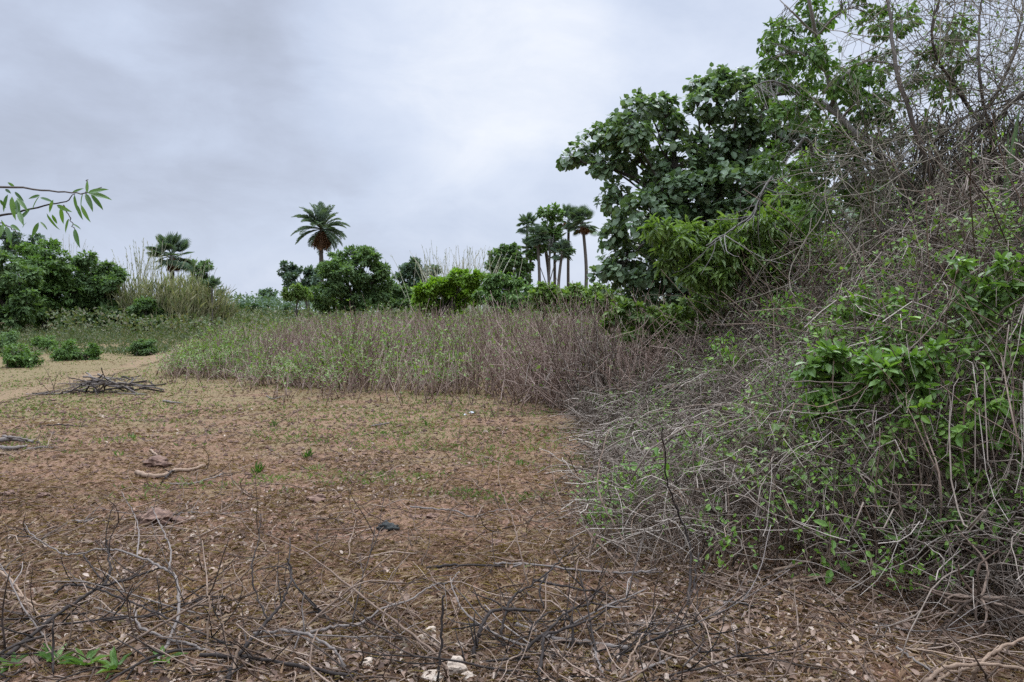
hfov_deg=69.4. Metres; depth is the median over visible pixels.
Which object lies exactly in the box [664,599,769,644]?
fallen twig
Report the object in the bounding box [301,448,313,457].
grass tuft
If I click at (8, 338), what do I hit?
round bush
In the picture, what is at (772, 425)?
creeper shrub
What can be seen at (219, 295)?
reed clump
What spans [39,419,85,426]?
fallen stick
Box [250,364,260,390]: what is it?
dry weed
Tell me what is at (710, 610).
fallen twig
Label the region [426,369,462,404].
dry weed
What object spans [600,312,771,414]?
dead bush
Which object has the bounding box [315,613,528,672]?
fallen twig
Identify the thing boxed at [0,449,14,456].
fallen stick
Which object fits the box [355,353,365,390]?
dry weed
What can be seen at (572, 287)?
leafy shrub
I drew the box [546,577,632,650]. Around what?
fallen twig
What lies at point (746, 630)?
fallen leaf
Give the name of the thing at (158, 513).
earth clod
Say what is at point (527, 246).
fan palm
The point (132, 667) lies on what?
fallen twig
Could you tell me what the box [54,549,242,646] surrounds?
fallen branch
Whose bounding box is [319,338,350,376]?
dry weed
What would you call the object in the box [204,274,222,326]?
fan palm
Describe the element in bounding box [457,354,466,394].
dry weed
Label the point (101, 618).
fallen twig
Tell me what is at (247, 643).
fallen branch
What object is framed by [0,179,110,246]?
overhanging tree
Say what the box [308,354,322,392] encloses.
dry weed
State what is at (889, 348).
leafy sprout
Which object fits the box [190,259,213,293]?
broadleaf tree
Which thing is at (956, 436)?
creeper shrub
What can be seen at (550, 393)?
dead bush
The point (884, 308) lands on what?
dry vine stem
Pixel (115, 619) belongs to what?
fallen branch
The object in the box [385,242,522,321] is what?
tall cane clump
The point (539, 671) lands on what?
fallen twig
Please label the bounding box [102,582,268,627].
fallen twig
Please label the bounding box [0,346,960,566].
green grass
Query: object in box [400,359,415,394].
dry weed
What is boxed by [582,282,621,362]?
leafy shrub
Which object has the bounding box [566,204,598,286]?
fan palm
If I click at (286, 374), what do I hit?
dry weed
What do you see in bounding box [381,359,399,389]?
dry weed
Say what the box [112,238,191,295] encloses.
tall cane clump
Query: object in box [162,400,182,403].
fallen stick
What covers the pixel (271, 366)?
dry weed
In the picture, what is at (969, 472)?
leafy sprout
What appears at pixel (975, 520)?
dry vine stem
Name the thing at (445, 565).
fallen stick
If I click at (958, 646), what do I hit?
twig litter
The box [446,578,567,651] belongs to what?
fallen twig
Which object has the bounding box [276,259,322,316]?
broadleaf tree
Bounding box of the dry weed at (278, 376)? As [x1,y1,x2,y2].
[271,365,283,397]
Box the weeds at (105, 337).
[0,322,234,354]
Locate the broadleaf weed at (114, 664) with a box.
[94,647,130,679]
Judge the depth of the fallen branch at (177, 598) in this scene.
3.98 m
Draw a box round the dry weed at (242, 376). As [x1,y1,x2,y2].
[227,365,253,386]
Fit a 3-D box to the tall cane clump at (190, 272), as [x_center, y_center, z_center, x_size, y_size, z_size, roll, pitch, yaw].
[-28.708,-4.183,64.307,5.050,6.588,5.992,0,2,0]
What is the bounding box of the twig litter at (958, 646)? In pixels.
[0,376,1023,681]
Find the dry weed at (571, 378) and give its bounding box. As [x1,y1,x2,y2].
[561,352,576,409]
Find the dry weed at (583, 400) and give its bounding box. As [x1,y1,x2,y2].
[558,383,610,414]
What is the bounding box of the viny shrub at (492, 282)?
[469,269,534,324]
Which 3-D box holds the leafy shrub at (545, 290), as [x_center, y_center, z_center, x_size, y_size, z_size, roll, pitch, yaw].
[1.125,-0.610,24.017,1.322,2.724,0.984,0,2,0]
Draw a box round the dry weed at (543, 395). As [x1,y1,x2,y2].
[522,377,568,410]
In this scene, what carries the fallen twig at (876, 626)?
on the leaf litter at (562, 665)
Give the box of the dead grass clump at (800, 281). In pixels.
[693,234,900,422]
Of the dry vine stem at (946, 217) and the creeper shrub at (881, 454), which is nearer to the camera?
the creeper shrub at (881, 454)
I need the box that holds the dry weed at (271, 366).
[267,351,280,385]
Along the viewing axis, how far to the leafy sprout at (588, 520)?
5.53 m
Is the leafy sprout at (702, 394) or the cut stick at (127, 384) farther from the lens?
the cut stick at (127, 384)
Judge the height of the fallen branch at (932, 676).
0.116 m
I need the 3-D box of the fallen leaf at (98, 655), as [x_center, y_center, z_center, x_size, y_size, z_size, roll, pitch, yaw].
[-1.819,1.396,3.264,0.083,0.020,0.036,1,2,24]
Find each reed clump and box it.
[101,275,156,336]
[131,272,206,334]
[160,272,219,328]
[186,278,236,329]
[217,294,241,323]
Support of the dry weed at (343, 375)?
on the ground at (66, 368)
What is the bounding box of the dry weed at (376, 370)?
[374,355,388,392]
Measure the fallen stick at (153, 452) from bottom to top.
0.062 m
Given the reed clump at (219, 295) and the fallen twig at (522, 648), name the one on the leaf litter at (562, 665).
the fallen twig at (522, 648)
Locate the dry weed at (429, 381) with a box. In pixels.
[417,359,435,401]
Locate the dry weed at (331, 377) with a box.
[308,365,346,393]
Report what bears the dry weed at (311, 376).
on the ground at (66, 368)
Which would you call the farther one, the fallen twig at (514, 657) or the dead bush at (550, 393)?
the dead bush at (550, 393)
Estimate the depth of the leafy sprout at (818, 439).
5.20 m
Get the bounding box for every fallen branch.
[0,501,125,662]
[0,520,180,674]
[0,570,44,618]
[0,573,59,606]
[51,619,54,673]
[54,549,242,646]
[82,554,104,581]
[94,607,216,652]
[95,537,170,587]
[96,483,139,554]
[103,557,224,621]
[151,481,193,569]
[199,628,379,681]
[200,475,267,618]
[205,584,210,648]
[215,551,292,681]
[231,632,241,681]
[253,591,346,666]
[265,534,449,681]
[307,571,460,633]
[436,595,444,681]
[451,588,539,658]
[487,542,580,634]
[493,561,656,573]
[498,449,536,584]
[513,558,628,655]
[515,622,627,649]
[526,613,580,647]
[528,610,567,642]
[532,569,636,681]
[533,538,620,599]
[538,574,548,608]
[593,647,604,677]
[597,580,643,679]
[603,616,747,681]
[773,538,887,570]
[779,562,885,582]
[895,646,932,672]
[905,637,1023,680]
[922,662,1023,681]
[936,667,969,681]
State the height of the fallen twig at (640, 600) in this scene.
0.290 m
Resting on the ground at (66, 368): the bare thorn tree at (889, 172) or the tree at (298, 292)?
the tree at (298, 292)
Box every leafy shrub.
[527,281,562,320]
[556,282,593,348]
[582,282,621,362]
[601,295,690,370]
[666,292,745,369]
[789,338,902,541]
[855,333,993,575]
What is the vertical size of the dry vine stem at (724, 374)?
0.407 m
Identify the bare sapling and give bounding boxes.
[551,464,623,567]
[565,423,640,568]
[633,426,708,604]
[693,509,728,593]
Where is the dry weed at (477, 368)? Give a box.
[475,348,489,392]
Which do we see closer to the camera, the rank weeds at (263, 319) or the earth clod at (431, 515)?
the earth clod at (431, 515)
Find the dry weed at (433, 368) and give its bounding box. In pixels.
[432,340,443,400]
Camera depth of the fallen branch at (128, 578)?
4.01 m
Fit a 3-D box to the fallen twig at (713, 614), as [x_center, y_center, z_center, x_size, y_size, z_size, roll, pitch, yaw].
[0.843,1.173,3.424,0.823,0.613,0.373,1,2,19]
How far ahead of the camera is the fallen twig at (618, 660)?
3.45 m
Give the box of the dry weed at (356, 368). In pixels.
[345,355,366,389]
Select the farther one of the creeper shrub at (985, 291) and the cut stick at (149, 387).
the cut stick at (149, 387)
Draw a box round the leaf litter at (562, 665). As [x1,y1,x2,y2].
[0,383,1023,681]
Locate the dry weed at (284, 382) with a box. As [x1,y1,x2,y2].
[280,368,300,397]
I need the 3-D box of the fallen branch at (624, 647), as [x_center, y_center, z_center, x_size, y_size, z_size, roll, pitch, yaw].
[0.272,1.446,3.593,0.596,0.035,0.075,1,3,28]
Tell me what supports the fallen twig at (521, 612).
on the ground at (66, 368)
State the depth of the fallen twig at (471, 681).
3.05 m
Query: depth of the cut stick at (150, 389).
14.39 m
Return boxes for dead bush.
[462,314,597,404]
[487,298,639,408]
[502,289,679,414]
[568,291,711,416]
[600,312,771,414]
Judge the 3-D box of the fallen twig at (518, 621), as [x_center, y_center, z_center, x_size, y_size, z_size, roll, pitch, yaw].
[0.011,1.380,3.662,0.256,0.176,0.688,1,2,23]
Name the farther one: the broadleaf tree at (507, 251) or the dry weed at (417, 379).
the broadleaf tree at (507, 251)
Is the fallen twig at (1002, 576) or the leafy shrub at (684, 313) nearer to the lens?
the fallen twig at (1002, 576)
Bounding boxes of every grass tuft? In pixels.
[249,460,265,473]
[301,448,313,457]
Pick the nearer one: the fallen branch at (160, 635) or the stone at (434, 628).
the fallen branch at (160, 635)
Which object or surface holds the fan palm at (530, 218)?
on the ground at (66, 368)
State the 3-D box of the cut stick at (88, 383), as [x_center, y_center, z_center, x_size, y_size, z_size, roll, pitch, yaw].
[-8.007,0.848,13.945,0.730,0.233,0.031,0,2,8]
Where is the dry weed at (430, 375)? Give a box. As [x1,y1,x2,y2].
[423,358,431,395]
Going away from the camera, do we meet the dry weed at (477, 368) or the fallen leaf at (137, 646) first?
the fallen leaf at (137, 646)
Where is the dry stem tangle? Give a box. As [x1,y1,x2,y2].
[522,125,1023,672]
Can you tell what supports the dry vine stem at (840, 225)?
on the dry stem tangle
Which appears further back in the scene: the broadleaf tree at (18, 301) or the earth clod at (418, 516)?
the broadleaf tree at (18, 301)
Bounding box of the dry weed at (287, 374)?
[281,363,293,389]
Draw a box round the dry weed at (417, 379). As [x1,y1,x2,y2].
[415,361,423,399]
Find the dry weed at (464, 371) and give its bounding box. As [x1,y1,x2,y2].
[460,351,471,392]
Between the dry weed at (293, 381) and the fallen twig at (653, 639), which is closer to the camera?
the fallen twig at (653, 639)
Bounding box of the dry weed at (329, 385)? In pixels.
[317,370,339,398]
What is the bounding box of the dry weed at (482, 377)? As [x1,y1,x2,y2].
[462,355,502,396]
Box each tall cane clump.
[51,237,92,272]
[95,248,186,296]
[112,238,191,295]
[142,257,216,284]
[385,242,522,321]
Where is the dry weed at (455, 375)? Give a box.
[448,350,460,396]
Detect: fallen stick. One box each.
[0,437,33,442]
[0,445,27,449]
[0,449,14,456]
[1,512,33,538]
[2,435,39,442]
[26,440,58,448]
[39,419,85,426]
[72,503,101,522]
[134,464,205,477]
[147,449,164,455]
[155,467,174,478]
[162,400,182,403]
[170,472,224,484]
[173,494,251,514]
[410,486,515,516]
[426,563,520,569]
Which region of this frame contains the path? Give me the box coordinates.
[0,349,180,401]
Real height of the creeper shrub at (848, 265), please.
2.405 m
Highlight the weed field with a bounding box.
[163,278,800,412]
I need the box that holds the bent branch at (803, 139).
[674,106,820,302]
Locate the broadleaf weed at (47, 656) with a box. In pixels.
[34,643,76,664]
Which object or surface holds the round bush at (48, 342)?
on the ground at (66, 368)
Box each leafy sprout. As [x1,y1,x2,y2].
[577,513,599,526]
[611,451,627,507]
[622,455,653,511]
[623,440,660,516]
[638,454,662,496]
[654,439,703,537]
[655,463,722,531]
[673,380,710,420]
[700,444,753,511]
[735,385,765,477]
[738,238,798,317]
[742,384,817,514]
[785,237,890,338]
[803,338,884,513]
[808,519,850,584]
[818,319,934,527]
[830,226,912,498]
[847,290,959,448]
[864,335,990,553]
[865,293,914,510]
[867,436,904,569]
[879,480,909,522]
[897,309,1022,568]
[921,249,977,536]
[926,180,1017,326]
[957,217,986,484]
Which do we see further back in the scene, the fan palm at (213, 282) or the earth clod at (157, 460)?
the fan palm at (213, 282)
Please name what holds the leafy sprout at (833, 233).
on the ground at (66, 368)
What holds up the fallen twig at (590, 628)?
on the leaf litter at (562, 665)
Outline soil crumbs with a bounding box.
[0,375,1023,681]
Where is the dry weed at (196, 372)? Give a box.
[187,359,199,386]
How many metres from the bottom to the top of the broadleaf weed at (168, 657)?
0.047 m
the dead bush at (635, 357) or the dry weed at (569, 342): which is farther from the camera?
the dry weed at (569, 342)
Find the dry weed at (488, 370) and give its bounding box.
[476,338,492,397]
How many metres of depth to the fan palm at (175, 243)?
59.43 m
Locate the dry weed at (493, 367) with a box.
[486,340,505,397]
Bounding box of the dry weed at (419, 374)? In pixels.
[410,357,425,393]
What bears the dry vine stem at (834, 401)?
on the dry stem tangle
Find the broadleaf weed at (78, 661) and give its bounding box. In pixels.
[58,647,109,665]
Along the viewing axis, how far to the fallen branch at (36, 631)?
3.75 m
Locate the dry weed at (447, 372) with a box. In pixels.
[441,353,449,395]
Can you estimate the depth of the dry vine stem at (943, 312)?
4.62 m
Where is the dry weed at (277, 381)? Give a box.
[262,363,284,397]
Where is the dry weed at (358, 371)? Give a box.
[348,356,372,392]
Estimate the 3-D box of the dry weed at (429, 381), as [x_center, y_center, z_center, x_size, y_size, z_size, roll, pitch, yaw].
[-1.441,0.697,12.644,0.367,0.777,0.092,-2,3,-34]
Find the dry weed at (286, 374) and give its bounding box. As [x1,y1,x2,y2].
[282,363,296,389]
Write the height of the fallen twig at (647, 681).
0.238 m
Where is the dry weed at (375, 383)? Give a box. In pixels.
[365,370,380,399]
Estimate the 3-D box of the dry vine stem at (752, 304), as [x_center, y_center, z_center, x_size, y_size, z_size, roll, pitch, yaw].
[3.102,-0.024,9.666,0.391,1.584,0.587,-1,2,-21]
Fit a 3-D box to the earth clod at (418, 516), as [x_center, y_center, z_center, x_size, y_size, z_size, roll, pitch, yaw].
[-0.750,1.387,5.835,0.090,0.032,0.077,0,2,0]
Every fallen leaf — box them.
[20,656,40,665]
[58,595,72,602]
[92,653,105,659]
[132,644,143,652]
[596,643,604,648]
[720,626,728,631]
[742,627,749,633]
[747,638,759,643]
[779,662,794,674]
[808,613,823,620]
[844,596,852,601]
[854,649,868,655]
[908,669,919,674]
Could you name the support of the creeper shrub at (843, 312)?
on the ground at (66, 368)
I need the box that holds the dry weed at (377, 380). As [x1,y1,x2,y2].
[371,368,385,394]
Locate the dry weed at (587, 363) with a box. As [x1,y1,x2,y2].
[564,337,595,395]
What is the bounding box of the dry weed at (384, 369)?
[374,361,387,401]
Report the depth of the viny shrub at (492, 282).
33.69 m
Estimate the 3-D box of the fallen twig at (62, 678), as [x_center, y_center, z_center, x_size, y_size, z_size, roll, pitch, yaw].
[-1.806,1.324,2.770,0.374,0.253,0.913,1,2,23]
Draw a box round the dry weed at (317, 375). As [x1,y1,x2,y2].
[292,362,322,394]
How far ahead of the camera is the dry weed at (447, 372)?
13.97 m
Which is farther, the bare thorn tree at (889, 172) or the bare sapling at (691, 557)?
the bare thorn tree at (889, 172)
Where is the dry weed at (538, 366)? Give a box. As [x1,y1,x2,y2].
[499,331,543,410]
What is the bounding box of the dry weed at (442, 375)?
[433,356,453,394]
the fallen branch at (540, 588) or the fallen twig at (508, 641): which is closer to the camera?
the fallen twig at (508, 641)
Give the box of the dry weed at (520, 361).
[511,323,529,404]
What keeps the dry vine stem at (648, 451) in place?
on the dry stem tangle
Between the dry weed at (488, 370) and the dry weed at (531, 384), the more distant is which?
the dry weed at (488, 370)
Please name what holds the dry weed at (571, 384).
on the ground at (66, 368)
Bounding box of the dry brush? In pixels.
[571,30,1023,625]
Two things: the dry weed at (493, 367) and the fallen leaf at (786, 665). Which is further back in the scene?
the dry weed at (493, 367)
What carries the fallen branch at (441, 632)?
on the ground at (66, 368)
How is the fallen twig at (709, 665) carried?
on the leaf litter at (562, 665)
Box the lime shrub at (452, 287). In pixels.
[409,266,487,321]
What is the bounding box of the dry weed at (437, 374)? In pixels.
[425,352,449,395]
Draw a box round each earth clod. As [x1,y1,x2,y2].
[1,490,14,495]
[36,492,50,497]
[136,507,173,525]
[142,455,173,466]
[170,515,187,523]
[306,493,325,502]
[330,494,341,499]
[411,515,422,518]
[426,513,438,517]
[488,539,503,545]
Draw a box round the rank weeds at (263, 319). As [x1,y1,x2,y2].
[43,304,560,341]
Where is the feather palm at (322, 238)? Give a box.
[291,201,349,318]
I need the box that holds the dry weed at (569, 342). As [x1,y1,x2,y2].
[564,318,577,386]
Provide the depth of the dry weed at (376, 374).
12.98 m
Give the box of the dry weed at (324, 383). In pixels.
[314,367,332,400]
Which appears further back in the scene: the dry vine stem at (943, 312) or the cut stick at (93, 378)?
the cut stick at (93, 378)
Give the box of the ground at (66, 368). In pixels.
[0,312,1023,681]
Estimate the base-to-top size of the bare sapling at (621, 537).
0.809 m
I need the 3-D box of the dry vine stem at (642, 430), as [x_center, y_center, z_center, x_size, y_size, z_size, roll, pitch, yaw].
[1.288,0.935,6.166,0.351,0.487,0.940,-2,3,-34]
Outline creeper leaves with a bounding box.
[565,107,1023,595]
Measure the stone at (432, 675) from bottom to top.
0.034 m
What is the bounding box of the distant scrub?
[47,290,746,319]
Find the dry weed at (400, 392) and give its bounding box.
[388,376,413,405]
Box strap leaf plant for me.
[996,107,1023,367]
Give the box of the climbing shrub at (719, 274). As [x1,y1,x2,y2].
[636,143,846,359]
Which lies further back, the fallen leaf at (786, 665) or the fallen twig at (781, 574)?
the fallen twig at (781, 574)
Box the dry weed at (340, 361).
[320,346,352,384]
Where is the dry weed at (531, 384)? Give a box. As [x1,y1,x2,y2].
[520,361,540,407]
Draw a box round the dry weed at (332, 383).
[315,373,345,395]
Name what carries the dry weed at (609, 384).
on the ground at (66, 368)
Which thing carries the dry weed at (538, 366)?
on the ground at (66, 368)
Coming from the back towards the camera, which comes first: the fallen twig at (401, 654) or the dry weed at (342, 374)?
the dry weed at (342, 374)
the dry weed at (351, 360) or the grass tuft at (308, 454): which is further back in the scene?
the dry weed at (351, 360)
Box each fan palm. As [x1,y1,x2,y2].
[145,232,195,282]
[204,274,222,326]
[215,288,234,304]
[516,212,538,313]
[520,235,541,311]
[523,224,551,281]
[531,235,553,281]
[545,226,570,306]
[549,238,573,290]
[553,203,576,288]
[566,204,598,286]
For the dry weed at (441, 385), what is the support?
on the ground at (66, 368)
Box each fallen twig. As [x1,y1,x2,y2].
[0,551,50,641]
[0,562,54,635]
[0,569,58,676]
[0,606,88,630]
[0,628,101,681]
[2,571,92,638]
[18,577,183,624]
[24,643,103,681]
[42,540,213,615]
[65,604,200,675]
[73,564,220,625]
[95,535,268,654]
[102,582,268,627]
[106,633,214,681]
[116,553,238,616]
[130,577,195,670]
[135,604,306,661]
[172,591,236,623]
[185,618,270,681]
[241,614,445,653]
[247,537,333,624]
[274,556,428,645]
[287,629,565,681]
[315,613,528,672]
[326,619,537,671]
[328,641,454,681]
[343,666,497,681]
[344,599,460,654]
[346,485,384,634]
[413,562,470,635]
[444,623,551,654]
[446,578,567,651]
[464,591,583,666]
[475,615,538,677]
[476,645,522,681]
[484,665,564,681]
[502,576,540,645]
[505,587,548,668]
[507,659,589,681]
[524,642,603,681]
[533,571,704,675]
[539,667,607,681]
[540,541,645,639]
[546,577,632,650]
[549,548,626,662]
[549,667,610,681]
[576,616,695,659]
[583,617,729,626]
[589,592,676,669]
[591,572,696,670]
[593,537,652,606]
[598,669,680,681]
[606,637,741,681]
[609,622,735,681]
[617,555,694,639]
[627,581,795,625]
[629,526,789,635]
[641,612,820,681]
[650,598,734,618]
[661,607,744,667]
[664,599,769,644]
[675,588,749,624]
[676,562,758,610]
[723,583,792,637]
[737,565,840,588]
[805,581,900,645]
[846,574,889,602]
[846,606,892,660]
[876,600,1023,641]
[905,590,975,633]
[985,546,1022,594]
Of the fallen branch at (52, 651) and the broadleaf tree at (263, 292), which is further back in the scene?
the broadleaf tree at (263, 292)
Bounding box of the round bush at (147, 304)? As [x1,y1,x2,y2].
[126,295,168,330]
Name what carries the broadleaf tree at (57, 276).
on the ground at (66, 368)
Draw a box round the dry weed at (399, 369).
[382,341,405,400]
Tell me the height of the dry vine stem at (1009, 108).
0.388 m
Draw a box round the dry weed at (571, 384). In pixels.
[553,367,580,411]
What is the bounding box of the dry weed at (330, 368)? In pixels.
[321,354,338,390]
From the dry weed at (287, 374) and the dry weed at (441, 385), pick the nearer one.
the dry weed at (441, 385)
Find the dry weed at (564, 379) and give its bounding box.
[546,352,571,410]
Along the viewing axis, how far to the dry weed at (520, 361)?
12.44 m
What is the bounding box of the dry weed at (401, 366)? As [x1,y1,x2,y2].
[396,351,409,396]
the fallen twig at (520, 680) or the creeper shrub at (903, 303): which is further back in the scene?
the creeper shrub at (903, 303)
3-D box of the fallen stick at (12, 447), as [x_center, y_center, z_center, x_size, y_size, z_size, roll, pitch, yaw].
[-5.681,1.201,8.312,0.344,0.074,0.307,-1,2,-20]
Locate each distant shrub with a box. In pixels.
[236,302,269,316]
[278,303,299,317]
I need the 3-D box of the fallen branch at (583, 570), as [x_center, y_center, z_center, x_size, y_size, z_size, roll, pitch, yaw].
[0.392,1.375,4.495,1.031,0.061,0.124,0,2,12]
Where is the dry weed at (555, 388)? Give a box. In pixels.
[535,368,582,409]
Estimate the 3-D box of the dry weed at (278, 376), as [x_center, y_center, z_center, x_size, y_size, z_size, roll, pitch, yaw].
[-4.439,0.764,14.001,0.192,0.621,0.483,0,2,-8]
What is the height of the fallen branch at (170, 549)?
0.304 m
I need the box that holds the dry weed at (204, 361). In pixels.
[197,353,210,379]
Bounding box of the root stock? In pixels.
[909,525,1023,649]
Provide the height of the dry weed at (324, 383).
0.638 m
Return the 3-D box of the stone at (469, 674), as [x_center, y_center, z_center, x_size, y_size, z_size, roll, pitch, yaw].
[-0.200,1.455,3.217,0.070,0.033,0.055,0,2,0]
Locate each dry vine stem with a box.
[591,378,666,435]
[593,426,724,459]
[595,378,655,397]
[613,420,687,481]
[614,387,704,452]
[616,375,651,391]
[630,416,805,479]
[631,462,759,534]
[653,334,729,395]
[667,332,737,354]
[667,407,690,520]
[670,391,737,421]
[680,372,799,422]
[687,364,758,394]
[690,335,806,384]
[697,348,747,385]
[726,257,771,330]
[737,279,775,347]
[759,341,800,371]
[773,283,854,335]
[782,346,947,436]
[791,348,944,385]
[800,218,928,344]
[816,514,1023,582]
[824,205,891,252]
[831,251,923,302]
[836,274,943,332]
[844,456,897,508]
[850,268,978,413]
[851,502,950,570]
[883,542,1023,656]
[884,339,1007,528]
[935,158,998,245]
[951,278,1023,467]
[959,176,986,270]
[960,231,1023,250]
[974,159,1022,193]
[993,96,1023,116]
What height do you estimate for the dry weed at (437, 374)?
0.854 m
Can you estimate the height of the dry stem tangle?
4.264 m
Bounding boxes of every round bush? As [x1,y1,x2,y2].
[0,329,19,352]
[0,342,45,367]
[29,334,59,349]
[48,338,82,360]
[81,342,103,359]
[126,295,168,330]
[126,338,157,355]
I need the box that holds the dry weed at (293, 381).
[270,366,311,400]
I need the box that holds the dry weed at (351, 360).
[338,346,370,384]
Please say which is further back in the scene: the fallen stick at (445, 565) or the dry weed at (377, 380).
the dry weed at (377, 380)
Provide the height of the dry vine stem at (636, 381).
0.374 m
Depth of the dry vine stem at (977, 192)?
5.28 m
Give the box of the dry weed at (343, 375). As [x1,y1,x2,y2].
[316,359,350,404]
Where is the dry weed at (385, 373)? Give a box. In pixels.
[375,360,392,389]
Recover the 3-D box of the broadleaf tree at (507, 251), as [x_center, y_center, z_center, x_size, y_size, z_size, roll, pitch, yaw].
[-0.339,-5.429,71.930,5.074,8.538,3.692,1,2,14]
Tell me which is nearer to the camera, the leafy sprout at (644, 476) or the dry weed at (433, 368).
the leafy sprout at (644, 476)
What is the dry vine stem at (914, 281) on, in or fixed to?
on the dry stem tangle
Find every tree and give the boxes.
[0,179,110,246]
[0,225,46,276]
[0,248,49,332]
[8,237,93,330]
[53,249,130,330]
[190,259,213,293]
[258,287,276,307]
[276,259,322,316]
[281,283,313,318]
[308,244,394,316]
[380,280,414,321]
[392,256,441,313]
[483,241,535,291]
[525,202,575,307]
[555,62,896,335]
[731,0,1023,376]
[743,0,980,232]
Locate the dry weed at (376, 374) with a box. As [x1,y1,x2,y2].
[356,360,383,402]
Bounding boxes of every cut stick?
[70,380,105,391]
[83,376,107,381]
[96,387,133,391]
[107,382,145,385]
[108,380,141,393]
[117,382,145,385]
[117,393,147,394]
[127,385,163,390]
[139,387,163,391]
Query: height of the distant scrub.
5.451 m
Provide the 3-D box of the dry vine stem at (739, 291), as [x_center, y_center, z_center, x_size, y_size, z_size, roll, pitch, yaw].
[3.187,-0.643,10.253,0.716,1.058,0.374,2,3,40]
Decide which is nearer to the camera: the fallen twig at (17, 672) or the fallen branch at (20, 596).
the fallen twig at (17, 672)
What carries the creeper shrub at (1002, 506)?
on the ground at (66, 368)
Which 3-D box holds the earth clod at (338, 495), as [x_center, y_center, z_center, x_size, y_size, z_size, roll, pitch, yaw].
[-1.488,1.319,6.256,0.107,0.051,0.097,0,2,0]
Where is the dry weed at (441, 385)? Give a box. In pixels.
[434,370,453,401]
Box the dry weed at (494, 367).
[485,337,499,397]
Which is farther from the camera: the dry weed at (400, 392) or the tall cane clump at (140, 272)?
the tall cane clump at (140, 272)
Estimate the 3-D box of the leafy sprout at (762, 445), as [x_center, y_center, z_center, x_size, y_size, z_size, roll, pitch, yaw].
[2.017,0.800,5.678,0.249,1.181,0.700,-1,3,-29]
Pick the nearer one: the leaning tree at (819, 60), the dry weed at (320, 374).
the leaning tree at (819, 60)
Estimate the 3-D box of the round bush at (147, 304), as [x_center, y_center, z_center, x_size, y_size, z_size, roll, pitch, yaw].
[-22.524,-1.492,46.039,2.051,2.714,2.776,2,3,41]
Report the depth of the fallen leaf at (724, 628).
3.72 m
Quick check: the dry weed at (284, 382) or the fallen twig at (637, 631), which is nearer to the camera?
the fallen twig at (637, 631)
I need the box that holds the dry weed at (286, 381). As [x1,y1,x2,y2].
[284,366,296,402]
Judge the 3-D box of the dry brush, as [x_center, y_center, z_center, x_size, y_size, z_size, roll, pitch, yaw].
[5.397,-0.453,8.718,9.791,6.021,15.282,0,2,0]
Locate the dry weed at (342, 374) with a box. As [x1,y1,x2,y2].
[331,361,351,392]
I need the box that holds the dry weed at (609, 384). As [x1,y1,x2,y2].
[609,365,651,418]
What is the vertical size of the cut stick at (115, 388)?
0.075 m
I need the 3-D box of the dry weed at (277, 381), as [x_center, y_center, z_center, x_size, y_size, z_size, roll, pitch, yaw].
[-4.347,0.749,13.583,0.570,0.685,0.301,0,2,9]
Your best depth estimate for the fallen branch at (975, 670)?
3.25 m
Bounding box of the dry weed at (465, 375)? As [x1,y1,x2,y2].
[462,352,484,400]
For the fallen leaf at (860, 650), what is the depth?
3.50 m
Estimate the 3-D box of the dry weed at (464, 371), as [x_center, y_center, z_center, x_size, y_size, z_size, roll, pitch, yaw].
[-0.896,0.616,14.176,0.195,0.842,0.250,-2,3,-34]
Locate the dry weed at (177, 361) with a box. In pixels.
[172,352,185,380]
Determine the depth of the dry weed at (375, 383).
13.08 m
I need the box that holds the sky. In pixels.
[0,0,1023,311]
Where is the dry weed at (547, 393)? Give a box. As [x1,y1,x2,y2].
[523,372,565,405]
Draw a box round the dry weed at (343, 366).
[335,347,356,388]
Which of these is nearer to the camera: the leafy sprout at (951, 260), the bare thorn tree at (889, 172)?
the leafy sprout at (951, 260)
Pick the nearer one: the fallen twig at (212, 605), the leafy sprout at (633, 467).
the fallen twig at (212, 605)
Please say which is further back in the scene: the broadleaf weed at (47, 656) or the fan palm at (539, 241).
the fan palm at (539, 241)
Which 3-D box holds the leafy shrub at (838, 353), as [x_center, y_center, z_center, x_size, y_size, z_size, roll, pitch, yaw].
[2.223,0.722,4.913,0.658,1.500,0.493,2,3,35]
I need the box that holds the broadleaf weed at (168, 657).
[149,645,187,663]
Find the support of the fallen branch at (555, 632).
on the ground at (66, 368)
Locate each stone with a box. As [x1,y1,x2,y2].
[362,657,372,665]
[421,669,444,680]
[425,626,435,633]
[447,656,467,677]
[459,671,473,680]
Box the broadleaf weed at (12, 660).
[0,652,27,672]
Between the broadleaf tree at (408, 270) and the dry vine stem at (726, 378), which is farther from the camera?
the broadleaf tree at (408, 270)
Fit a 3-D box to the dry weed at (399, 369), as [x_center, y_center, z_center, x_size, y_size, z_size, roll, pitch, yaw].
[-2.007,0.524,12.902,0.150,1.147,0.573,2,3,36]
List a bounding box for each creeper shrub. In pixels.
[654,400,766,500]
[666,336,741,409]
[704,326,800,446]
[705,384,839,545]
[715,445,811,562]
[743,418,889,560]
[752,292,838,446]
[778,310,919,517]
[814,247,897,349]
[821,424,928,565]
[823,284,937,522]
[878,282,986,489]
[884,185,1019,507]
[884,391,982,559]
[888,459,1014,568]
[902,390,1023,568]
[918,250,1023,550]
[926,331,1023,544]
[943,313,1023,545]
[955,443,1023,558]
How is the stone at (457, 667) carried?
on the ground at (66, 368)
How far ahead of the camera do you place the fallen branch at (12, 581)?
3.97 m
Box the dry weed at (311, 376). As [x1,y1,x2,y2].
[294,363,325,391]
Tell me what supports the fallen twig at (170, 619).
on the ground at (66, 368)

